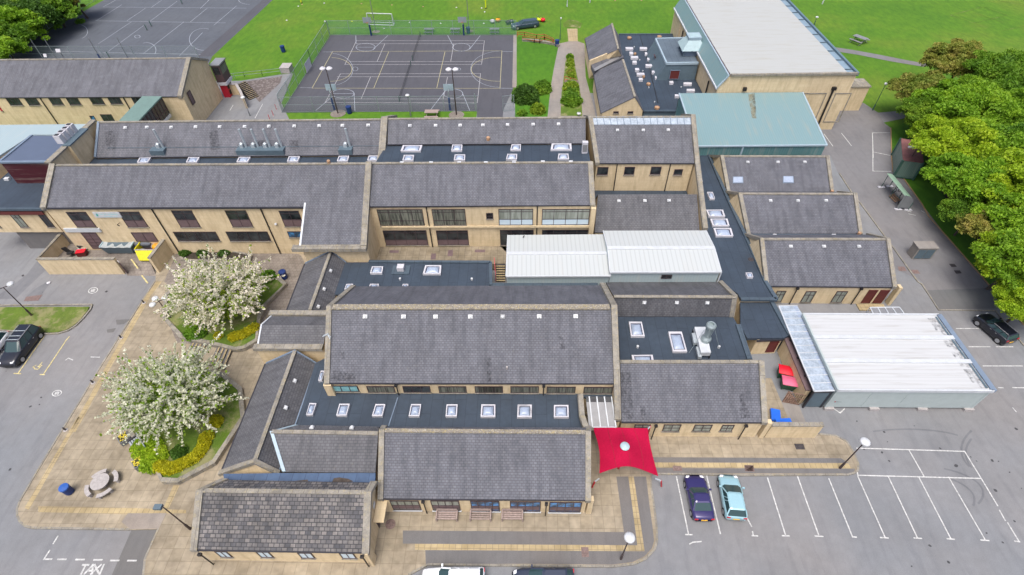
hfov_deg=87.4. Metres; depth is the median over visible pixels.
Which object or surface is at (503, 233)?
window
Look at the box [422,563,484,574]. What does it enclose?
parked car
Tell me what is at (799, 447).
manhole cover
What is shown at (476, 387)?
window
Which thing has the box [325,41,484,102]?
court lines
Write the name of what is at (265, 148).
flue stack
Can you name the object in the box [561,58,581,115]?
planting bed
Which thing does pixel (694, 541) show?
faded marks
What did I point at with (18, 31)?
tree
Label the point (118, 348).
yellow paving band
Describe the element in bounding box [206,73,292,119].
yard
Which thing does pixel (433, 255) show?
purple paving square
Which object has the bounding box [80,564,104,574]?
taxi lettering
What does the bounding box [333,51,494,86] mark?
court lines
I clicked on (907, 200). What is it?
cycle shelter
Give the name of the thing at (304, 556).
window
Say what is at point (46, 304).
kerb
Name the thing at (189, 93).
window
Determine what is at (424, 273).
flat block
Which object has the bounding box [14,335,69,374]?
parking lines
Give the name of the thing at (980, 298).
dark road patch
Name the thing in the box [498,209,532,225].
window
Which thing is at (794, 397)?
yard gate
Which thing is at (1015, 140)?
tree
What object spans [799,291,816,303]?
window
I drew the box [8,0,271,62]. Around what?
court
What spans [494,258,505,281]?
steps
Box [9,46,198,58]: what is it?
fence
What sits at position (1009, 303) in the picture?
tree
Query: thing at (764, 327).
spine end block
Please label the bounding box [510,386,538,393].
window
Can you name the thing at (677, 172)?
window
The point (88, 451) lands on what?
paving
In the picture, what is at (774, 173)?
range
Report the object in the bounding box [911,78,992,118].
tree
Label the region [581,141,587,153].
air handler
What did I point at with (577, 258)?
white roof block
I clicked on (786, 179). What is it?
roof window
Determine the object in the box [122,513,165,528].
concrete paving patch
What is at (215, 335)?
shrub
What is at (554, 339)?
hall
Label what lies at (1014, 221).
tree
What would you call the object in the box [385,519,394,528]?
manhole cover
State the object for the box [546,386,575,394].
window
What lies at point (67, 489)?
litter bin
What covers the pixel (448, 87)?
basketball hoop
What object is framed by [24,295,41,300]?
manhole cover
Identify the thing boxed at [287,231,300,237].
window
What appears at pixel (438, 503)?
window
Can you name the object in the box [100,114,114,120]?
window
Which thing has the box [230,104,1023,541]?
parking lines
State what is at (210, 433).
shrub
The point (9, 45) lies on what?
tree
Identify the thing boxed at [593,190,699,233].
science range
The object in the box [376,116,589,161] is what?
back wing
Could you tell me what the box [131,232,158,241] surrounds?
window
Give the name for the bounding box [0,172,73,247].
gateway wing
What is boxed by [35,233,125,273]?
yard wall
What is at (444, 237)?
window
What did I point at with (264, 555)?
window
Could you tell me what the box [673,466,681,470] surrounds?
manhole cover
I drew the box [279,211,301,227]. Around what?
window
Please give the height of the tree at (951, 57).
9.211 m
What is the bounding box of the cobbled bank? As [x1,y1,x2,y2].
[246,76,281,101]
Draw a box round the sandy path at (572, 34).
[567,29,577,40]
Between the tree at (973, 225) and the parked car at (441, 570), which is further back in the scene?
the tree at (973, 225)
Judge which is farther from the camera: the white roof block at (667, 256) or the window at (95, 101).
the window at (95, 101)
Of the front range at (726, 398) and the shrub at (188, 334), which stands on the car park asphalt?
the front range at (726, 398)
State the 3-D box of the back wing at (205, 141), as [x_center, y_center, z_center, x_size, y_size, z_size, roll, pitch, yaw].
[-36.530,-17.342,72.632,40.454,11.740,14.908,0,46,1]
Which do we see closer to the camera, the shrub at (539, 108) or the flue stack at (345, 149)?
the flue stack at (345, 149)
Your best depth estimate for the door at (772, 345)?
55.40 m
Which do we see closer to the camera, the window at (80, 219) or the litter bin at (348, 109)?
the window at (80, 219)
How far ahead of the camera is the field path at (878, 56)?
104.89 m
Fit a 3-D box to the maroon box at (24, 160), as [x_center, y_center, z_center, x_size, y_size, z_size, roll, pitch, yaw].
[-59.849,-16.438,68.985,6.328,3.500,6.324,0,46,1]
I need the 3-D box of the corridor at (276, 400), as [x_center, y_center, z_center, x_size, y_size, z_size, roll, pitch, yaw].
[-21.852,11.867,49.414,5.261,4.700,11.961,0,46,1]
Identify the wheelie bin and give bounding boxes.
[140,242,151,248]
[777,364,793,377]
[780,375,797,390]
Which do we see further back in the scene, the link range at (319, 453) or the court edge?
the court edge
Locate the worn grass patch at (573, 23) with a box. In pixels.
[563,20,581,27]
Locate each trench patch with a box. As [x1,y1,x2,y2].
[0,261,44,298]
[25,283,48,301]
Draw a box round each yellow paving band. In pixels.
[25,417,82,509]
[38,506,185,513]
[71,281,161,431]
[163,485,179,508]
[415,477,643,550]
[655,463,850,467]
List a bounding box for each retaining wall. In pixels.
[228,83,247,108]
[522,38,559,46]
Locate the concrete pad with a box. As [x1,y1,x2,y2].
[781,401,805,421]
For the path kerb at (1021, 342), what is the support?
on the service road
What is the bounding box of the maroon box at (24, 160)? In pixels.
[0,135,66,182]
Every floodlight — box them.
[319,66,345,116]
[445,67,463,116]
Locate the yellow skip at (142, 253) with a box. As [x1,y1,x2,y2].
[134,242,152,260]
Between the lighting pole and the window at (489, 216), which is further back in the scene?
the lighting pole
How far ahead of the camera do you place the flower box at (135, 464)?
48.08 m
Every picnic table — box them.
[424,28,433,33]
[424,109,438,117]
[450,28,459,34]
[849,34,869,45]
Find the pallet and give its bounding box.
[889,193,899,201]
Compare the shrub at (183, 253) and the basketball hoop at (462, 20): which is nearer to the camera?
the shrub at (183, 253)
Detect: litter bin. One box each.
[58,483,73,495]
[278,269,287,279]
[280,45,285,52]
[345,105,351,113]
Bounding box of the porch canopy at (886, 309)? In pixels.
[866,307,903,312]
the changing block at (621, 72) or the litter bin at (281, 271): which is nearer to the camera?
the litter bin at (281, 271)
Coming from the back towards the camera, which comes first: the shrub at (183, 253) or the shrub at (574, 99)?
the shrub at (574, 99)
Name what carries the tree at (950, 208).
on the verge
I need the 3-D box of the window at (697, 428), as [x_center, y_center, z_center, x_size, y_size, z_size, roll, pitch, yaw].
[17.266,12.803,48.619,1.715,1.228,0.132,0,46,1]
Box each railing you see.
[231,68,280,77]
[517,32,553,42]
[522,36,554,43]
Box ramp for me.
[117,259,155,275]
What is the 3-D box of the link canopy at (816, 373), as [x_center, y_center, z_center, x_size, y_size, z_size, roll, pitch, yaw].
[29.192,6.783,54.321,2.315,3.020,10.703,0,46,1]
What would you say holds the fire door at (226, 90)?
in the block at (62, 91)
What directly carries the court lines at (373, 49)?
on the sports court at (396, 80)
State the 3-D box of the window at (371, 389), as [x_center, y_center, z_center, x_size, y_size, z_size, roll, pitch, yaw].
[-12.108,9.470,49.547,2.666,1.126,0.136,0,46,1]
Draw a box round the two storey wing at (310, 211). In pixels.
[40,159,379,261]
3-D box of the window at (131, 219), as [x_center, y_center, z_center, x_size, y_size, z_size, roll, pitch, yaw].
[-45.409,-8.098,64.284,2.652,2.455,0.134,0,46,1]
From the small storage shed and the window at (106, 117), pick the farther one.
the window at (106, 117)
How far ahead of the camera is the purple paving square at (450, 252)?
66.01 m
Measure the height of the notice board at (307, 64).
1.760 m
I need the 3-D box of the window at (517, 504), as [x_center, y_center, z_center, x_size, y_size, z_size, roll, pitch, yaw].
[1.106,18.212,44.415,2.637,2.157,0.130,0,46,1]
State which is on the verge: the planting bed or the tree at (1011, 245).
the tree at (1011, 245)
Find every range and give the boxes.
[223,425,378,492]
[377,425,593,515]
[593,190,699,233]
[606,280,737,317]
[618,359,772,439]
[709,155,833,191]
[725,190,862,234]
[744,233,902,310]
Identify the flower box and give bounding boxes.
[117,431,130,446]
[131,456,142,470]
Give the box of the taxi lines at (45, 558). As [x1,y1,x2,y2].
[43,536,136,560]
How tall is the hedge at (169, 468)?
0.798 m
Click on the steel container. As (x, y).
(907, 164)
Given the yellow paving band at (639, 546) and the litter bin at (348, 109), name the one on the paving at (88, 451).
the yellow paving band at (639, 546)
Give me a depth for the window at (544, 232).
64.96 m
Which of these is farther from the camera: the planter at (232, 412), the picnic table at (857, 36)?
the picnic table at (857, 36)
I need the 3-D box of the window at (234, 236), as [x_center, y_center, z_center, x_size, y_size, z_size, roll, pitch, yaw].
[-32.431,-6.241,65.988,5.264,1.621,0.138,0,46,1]
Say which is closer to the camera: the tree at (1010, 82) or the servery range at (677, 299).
the servery range at (677, 299)
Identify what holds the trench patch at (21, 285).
on the car park asphalt
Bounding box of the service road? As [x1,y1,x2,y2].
[821,103,988,293]
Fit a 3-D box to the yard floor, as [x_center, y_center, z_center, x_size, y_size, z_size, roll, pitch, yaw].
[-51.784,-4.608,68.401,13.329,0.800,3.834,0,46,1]
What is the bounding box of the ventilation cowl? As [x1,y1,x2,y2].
[678,32,701,56]
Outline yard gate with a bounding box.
[783,392,805,404]
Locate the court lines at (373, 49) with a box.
[300,35,512,110]
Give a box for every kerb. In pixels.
[0,304,90,305]
[0,304,92,334]
[16,281,154,530]
[142,529,158,574]
[408,433,859,574]
[839,173,1023,345]
[890,128,1023,324]
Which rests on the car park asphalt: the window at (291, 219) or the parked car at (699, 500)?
the parked car at (699, 500)
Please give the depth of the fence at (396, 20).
113.76 m
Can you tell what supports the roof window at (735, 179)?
in the range at (774, 173)
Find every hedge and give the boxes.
[151,431,212,475]
[227,322,260,342]
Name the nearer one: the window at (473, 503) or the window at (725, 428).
the window at (473, 503)
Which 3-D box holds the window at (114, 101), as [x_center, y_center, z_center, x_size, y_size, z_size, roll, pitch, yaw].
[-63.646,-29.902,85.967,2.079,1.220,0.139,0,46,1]
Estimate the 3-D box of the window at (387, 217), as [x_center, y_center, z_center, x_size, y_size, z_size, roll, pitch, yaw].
[-13.154,-8.219,63.554,5.466,2.569,0.130,0,46,1]
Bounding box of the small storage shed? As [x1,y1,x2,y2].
[907,241,939,258]
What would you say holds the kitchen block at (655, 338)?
on the car park asphalt
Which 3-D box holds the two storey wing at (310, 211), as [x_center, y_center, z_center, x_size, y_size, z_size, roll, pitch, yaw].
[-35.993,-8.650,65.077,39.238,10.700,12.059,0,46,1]
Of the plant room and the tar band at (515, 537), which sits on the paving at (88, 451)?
the tar band at (515, 537)
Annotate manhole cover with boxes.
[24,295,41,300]
[116,319,128,324]
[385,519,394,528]
[581,547,588,556]
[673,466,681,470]
[745,465,754,470]
[794,444,804,449]
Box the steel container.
[891,138,923,179]
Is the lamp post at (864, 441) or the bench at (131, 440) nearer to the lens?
the lamp post at (864, 441)
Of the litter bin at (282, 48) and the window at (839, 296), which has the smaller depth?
the window at (839, 296)
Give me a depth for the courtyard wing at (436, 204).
63.22 m
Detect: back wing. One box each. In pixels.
[44,115,396,163]
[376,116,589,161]
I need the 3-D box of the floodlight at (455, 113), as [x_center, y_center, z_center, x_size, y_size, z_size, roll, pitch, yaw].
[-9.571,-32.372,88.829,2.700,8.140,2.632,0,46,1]
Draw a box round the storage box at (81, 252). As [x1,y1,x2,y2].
[75,248,88,256]
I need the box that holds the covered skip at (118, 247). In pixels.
[99,241,134,252]
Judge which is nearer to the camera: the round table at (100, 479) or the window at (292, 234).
the round table at (100, 479)
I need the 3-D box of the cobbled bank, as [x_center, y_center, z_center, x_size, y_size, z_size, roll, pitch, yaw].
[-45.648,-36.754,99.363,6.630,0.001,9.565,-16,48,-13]
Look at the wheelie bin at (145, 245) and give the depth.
66.92 m
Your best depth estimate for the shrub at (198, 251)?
67.45 m
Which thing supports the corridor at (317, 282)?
on the car park asphalt
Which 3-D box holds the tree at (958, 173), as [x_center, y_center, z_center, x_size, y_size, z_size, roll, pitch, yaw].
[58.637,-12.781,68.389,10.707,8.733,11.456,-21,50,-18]
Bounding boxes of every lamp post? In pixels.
[0,281,31,315]
[149,296,170,317]
[153,504,191,529]
[620,532,634,559]
[838,437,870,468]
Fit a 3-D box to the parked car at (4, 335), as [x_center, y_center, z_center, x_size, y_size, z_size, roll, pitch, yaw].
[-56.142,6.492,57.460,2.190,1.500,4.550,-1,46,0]
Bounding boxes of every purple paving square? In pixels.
[431,253,435,258]
[448,250,452,255]
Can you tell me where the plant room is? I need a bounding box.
[647,37,698,79]
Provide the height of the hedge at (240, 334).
0.817 m
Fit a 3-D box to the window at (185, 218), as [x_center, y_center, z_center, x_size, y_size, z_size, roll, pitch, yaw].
[-38.987,-8.146,64.109,2.567,2.630,0.134,0,46,1]
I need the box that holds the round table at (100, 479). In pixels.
[84,469,119,498]
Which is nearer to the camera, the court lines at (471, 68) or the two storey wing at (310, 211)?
the two storey wing at (310, 211)
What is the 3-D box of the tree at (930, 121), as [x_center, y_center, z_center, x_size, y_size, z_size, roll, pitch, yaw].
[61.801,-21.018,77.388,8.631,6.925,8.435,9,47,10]
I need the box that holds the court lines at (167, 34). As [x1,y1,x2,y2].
[65,0,243,55]
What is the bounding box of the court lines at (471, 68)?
[338,57,492,80]
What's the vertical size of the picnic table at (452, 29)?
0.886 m
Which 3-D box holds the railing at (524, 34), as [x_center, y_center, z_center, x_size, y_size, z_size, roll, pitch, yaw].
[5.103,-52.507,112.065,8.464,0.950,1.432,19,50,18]
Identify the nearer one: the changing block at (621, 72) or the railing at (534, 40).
the changing block at (621, 72)
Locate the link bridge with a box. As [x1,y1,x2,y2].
[119,96,170,120]
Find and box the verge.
[892,122,1023,321]
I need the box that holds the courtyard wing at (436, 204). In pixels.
[370,160,595,246]
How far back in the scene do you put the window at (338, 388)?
49.55 m
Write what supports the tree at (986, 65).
on the ground at (911, 30)
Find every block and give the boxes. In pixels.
[0,57,232,124]
[0,124,84,178]
[190,478,387,566]
[252,310,325,362]
[297,358,611,442]
[334,260,597,296]
[506,234,610,284]
[584,114,707,229]
[585,23,701,115]
[603,230,721,281]
[618,317,751,360]
[675,92,827,154]
[734,302,789,353]
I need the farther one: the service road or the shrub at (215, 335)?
the service road
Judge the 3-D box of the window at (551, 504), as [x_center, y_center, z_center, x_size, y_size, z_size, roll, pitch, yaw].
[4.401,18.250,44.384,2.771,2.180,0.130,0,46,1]
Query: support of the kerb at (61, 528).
on the car park asphalt
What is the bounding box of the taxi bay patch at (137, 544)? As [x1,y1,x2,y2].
[112,530,155,574]
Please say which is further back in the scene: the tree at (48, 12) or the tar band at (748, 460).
the tree at (48, 12)
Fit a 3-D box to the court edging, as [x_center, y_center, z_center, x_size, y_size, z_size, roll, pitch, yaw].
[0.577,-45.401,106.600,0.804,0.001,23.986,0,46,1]
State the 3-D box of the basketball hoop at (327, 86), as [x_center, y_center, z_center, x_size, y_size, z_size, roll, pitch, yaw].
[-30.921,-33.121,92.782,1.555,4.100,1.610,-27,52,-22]
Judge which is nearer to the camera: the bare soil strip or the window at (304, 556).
the window at (304, 556)
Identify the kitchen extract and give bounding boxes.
[690,321,719,358]
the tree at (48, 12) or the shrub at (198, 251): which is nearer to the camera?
the shrub at (198, 251)
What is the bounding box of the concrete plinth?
[279,63,293,73]
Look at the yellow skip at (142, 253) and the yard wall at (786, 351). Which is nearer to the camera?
the yard wall at (786, 351)
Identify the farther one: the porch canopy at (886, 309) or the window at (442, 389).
the porch canopy at (886, 309)
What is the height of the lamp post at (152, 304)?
3.285 m
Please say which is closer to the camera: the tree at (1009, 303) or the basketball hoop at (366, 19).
the tree at (1009, 303)
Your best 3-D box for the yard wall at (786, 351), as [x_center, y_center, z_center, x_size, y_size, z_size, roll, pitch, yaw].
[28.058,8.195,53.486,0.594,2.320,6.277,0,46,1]
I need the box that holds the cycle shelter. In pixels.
[877,173,913,210]
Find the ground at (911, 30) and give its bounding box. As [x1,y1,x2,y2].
[27,0,1023,230]
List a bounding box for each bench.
[127,433,145,449]
[435,509,457,521]
[469,509,491,521]
[501,509,522,521]
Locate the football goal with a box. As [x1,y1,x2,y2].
[366,13,394,25]
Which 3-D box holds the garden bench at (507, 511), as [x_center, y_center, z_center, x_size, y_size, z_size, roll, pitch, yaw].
[0.029,18.980,44.672,1.800,0.860,0.760,0,46,1]
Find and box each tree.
[0,0,14,4]
[0,0,65,34]
[0,5,49,47]
[0,19,36,58]
[0,29,32,58]
[40,0,85,29]
[69,0,88,18]
[94,328,248,454]
[152,243,284,334]
[886,69,946,100]
[895,96,938,126]
[905,113,963,160]
[908,116,1004,183]
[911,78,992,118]
[918,38,987,78]
[919,152,1014,203]
[936,193,987,237]
[951,48,1023,83]
[954,208,1007,238]
[956,79,1023,124]
[957,74,985,84]
[958,117,1023,158]
[968,192,1023,235]
[970,229,1023,296]
[978,146,1023,209]
[989,72,1023,97]
[991,273,1023,322]
[992,122,1023,154]
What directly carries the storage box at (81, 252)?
on the yard floor
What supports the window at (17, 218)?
in the gateway wing at (27, 220)
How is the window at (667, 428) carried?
in the front range at (726, 398)
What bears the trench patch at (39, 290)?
on the car park asphalt
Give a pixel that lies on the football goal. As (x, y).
(381, 22)
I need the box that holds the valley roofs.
[725,188,861,234]
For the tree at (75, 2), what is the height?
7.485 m
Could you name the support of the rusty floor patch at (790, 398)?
on the car park asphalt
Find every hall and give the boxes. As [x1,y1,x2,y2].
[322,283,620,427]
[670,0,871,128]
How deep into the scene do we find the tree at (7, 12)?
109.40 m
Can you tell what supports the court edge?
on the court at (108, 28)
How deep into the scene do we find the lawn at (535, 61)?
104.50 m
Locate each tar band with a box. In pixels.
[403,477,636,544]
[425,477,653,564]
[653,457,847,462]
[656,468,854,472]
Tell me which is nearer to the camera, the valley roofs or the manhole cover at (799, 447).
the manhole cover at (799, 447)
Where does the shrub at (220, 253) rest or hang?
in the planter at (192, 257)
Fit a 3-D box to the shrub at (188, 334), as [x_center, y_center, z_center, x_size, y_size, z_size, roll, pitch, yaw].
[-34.642,4.662,58.695,2.760,0.926,2.926,0,46,1]
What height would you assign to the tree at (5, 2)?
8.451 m
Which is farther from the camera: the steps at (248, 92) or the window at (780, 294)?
the steps at (248, 92)
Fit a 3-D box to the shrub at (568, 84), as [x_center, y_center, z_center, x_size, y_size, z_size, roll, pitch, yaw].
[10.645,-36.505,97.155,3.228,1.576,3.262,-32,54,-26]
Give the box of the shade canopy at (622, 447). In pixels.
[591,426,661,487]
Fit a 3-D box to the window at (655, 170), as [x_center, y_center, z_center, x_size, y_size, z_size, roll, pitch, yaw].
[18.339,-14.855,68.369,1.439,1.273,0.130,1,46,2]
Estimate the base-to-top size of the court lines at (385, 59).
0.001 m
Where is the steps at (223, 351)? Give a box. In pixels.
[186,343,231,368]
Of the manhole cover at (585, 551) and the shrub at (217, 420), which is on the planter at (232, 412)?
the shrub at (217, 420)
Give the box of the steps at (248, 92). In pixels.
[238,81,258,99]
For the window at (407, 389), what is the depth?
49.54 m
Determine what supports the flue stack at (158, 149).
on the back wing at (205, 141)
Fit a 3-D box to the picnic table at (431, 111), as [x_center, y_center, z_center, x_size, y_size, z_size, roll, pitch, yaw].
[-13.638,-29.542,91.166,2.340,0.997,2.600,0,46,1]
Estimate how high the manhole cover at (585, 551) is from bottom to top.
0.001 m
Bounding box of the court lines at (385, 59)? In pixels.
[312,51,501,87]
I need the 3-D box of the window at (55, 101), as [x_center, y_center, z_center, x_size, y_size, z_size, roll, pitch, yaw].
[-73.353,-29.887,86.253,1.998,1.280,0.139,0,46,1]
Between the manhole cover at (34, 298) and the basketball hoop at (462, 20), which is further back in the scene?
the basketball hoop at (462, 20)
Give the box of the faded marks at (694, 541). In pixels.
[66,211,1015,544]
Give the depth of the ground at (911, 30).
117.76 m
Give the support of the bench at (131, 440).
on the paving at (88, 451)
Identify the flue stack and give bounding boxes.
[149,129,165,155]
[235,128,284,154]
[338,128,352,154]
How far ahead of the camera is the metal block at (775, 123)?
77.95 m
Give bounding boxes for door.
[80,232,101,248]
[220,82,232,96]
[669,70,679,78]
[765,341,779,351]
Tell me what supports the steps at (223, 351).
on the paving at (88, 451)
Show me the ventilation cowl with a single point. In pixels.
(690, 43)
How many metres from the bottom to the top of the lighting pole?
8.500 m
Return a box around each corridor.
[218,349,315,476]
[286,252,345,309]
[700,154,778,312]
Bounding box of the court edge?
[197,0,270,56]
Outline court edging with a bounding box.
[512,35,516,86]
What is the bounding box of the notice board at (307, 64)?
[304,58,311,71]
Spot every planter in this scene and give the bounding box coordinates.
[119,363,245,484]
[162,270,287,351]
[180,251,252,263]
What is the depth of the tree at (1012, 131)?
69.83 m
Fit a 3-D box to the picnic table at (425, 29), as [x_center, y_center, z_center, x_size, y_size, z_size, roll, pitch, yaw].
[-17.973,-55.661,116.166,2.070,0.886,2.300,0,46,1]
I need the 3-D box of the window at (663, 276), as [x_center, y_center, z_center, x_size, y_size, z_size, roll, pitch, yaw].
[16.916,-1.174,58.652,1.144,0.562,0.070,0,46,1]
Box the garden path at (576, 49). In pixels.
[548,41,594,116]
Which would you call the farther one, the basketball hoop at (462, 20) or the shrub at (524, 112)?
the basketball hoop at (462, 20)
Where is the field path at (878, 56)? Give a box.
[836,47,923,66]
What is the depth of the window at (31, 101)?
86.42 m
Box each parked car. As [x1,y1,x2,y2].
[0,324,43,367]
[0,331,10,350]
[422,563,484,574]
[511,14,541,29]
[512,564,573,574]
[683,475,714,521]
[717,474,747,520]
[972,313,1019,344]
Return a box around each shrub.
[129,433,168,474]
[169,443,188,459]
[178,250,191,256]
[182,321,210,341]
[196,249,207,257]
[203,429,214,440]
[206,414,223,429]
[213,331,223,339]
[217,249,229,256]
[258,269,276,283]
[511,83,539,105]
[516,109,527,116]
[529,102,545,115]
[533,79,552,94]
[560,91,582,107]
[562,81,578,90]
[564,80,580,94]
[566,53,573,58]
[566,53,575,77]
[566,61,573,66]
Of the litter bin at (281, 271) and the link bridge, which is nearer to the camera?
the litter bin at (281, 271)
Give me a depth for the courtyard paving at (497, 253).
65.94 m
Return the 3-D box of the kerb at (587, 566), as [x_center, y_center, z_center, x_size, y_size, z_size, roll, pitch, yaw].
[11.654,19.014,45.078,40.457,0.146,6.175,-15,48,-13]
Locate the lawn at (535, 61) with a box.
[515,37,557,116]
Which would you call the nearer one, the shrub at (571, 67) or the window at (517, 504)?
the window at (517, 504)
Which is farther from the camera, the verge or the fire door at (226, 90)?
the fire door at (226, 90)
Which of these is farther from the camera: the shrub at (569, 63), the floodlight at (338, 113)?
the shrub at (569, 63)
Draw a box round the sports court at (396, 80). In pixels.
[281,35,512,116]
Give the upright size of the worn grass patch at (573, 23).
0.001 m
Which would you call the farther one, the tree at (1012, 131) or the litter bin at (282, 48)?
the litter bin at (282, 48)
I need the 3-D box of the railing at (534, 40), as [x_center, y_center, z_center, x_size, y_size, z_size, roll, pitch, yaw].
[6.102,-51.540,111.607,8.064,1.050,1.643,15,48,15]
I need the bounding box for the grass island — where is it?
[0,307,89,332]
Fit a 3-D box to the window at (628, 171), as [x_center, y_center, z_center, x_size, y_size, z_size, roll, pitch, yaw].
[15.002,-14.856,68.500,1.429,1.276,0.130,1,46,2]
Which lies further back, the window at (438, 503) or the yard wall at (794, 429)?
the yard wall at (794, 429)
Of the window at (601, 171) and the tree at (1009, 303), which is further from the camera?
the window at (601, 171)
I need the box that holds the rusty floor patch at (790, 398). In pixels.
[782,391,797,404]
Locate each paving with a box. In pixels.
[18,253,857,574]
[164,253,303,349]
[377,246,506,269]
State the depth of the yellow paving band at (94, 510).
45.90 m
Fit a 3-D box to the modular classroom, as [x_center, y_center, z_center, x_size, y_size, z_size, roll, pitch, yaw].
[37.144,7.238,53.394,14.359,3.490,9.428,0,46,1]
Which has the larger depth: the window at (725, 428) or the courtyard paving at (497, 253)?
the courtyard paving at (497, 253)
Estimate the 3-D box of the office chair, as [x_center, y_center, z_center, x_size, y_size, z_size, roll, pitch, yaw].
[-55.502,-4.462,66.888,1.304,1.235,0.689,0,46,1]
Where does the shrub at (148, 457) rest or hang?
on the planter at (232, 412)
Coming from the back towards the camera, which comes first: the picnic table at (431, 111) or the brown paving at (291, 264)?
the picnic table at (431, 111)
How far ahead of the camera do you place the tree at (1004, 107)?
74.19 m
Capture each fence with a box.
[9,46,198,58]
[277,21,329,110]
[277,96,476,112]
[326,20,474,34]
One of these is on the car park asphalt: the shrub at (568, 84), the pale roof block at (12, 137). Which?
the pale roof block at (12, 137)
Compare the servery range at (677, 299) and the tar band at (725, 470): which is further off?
the servery range at (677, 299)
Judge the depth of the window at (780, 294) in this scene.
60.18 m
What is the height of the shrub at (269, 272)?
1.092 m
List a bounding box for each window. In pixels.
[5,98,23,105]
[10,215,29,227]
[24,98,41,105]
[38,215,55,227]
[48,98,64,105]
[66,98,81,105]
[66,212,97,227]
[89,98,105,104]
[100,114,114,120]
[108,98,123,104]
[119,211,149,227]
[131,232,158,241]
[171,210,201,227]
[173,232,220,241]
[187,90,195,104]
[215,552,233,558]
[225,210,253,227]
[225,231,271,241]
[256,552,274,558]
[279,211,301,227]
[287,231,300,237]
[297,553,315,559]
[333,385,359,392]
[339,553,357,559]
[366,386,395,393]
[377,209,424,226]
[383,230,428,245]
[390,500,421,511]
[402,386,431,393]
[430,500,461,511]
[431,209,466,225]
[436,230,469,245]
[438,386,467,393]
[470,501,500,512]
[475,386,503,393]
[486,213,493,219]
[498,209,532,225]
[500,230,533,245]
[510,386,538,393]
[510,501,540,512]
[542,209,589,224]
[542,230,587,234]
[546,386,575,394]
[548,502,581,513]
[582,387,612,394]
[596,167,608,175]
[623,167,634,175]
[634,424,650,429]
[649,166,661,175]
[661,275,671,278]
[661,424,680,432]
[673,169,682,175]
[691,425,712,432]
[718,425,734,432]
[733,177,742,182]
[775,291,786,302]
[783,176,793,182]
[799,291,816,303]
[829,291,847,303]
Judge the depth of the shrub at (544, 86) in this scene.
96.01 m
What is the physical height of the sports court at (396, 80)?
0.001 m
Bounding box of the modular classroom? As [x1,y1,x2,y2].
[801,313,996,410]
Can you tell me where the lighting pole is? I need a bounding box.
[370,1,379,32]
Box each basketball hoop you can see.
[325,84,336,109]
[362,17,371,35]
[443,84,452,109]
[458,17,466,34]
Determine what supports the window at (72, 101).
in the block at (62, 91)
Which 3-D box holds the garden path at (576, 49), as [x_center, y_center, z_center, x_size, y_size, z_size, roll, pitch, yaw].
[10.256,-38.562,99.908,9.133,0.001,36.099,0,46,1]
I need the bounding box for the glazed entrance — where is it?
[586,396,616,427]
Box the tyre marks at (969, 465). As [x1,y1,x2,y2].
[873,428,983,505]
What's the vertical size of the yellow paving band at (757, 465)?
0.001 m
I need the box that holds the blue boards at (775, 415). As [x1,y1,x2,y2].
[770,408,791,421]
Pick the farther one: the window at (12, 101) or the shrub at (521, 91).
the shrub at (521, 91)
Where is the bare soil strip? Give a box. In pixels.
[936,185,980,240]
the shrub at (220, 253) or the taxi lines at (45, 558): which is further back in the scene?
the shrub at (220, 253)
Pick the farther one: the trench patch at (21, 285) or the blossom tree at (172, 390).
the trench patch at (21, 285)
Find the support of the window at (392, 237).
in the courtyard wing at (436, 204)
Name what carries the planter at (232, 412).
on the paving at (88, 451)
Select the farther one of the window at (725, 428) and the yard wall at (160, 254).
the yard wall at (160, 254)
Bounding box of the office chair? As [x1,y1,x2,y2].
[61,247,74,256]
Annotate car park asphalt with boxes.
[0,81,1023,574]
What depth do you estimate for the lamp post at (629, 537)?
39.05 m
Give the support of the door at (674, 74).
in the plant room
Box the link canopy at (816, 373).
[778,305,834,407]
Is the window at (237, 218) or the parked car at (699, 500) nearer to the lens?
the parked car at (699, 500)
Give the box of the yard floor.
[58,244,137,258]
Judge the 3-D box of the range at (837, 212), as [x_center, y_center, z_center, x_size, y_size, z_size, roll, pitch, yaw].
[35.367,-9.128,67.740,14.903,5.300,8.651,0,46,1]
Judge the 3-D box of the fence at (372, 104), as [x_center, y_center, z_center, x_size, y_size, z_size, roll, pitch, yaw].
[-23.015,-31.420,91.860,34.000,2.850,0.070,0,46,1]
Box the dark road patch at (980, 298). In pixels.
[928,288,998,308]
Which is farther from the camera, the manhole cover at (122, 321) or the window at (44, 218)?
the window at (44, 218)
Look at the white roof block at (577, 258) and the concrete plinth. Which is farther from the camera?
the concrete plinth
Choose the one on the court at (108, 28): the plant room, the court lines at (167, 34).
the court lines at (167, 34)
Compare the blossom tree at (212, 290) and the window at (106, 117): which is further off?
the window at (106, 117)
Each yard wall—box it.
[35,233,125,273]
[147,239,173,271]
[764,422,823,437]
[777,338,811,402]
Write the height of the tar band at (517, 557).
0.001 m
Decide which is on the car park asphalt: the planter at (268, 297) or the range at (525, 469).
the range at (525, 469)
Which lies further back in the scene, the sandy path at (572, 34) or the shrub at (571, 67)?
the sandy path at (572, 34)
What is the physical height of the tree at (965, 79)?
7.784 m

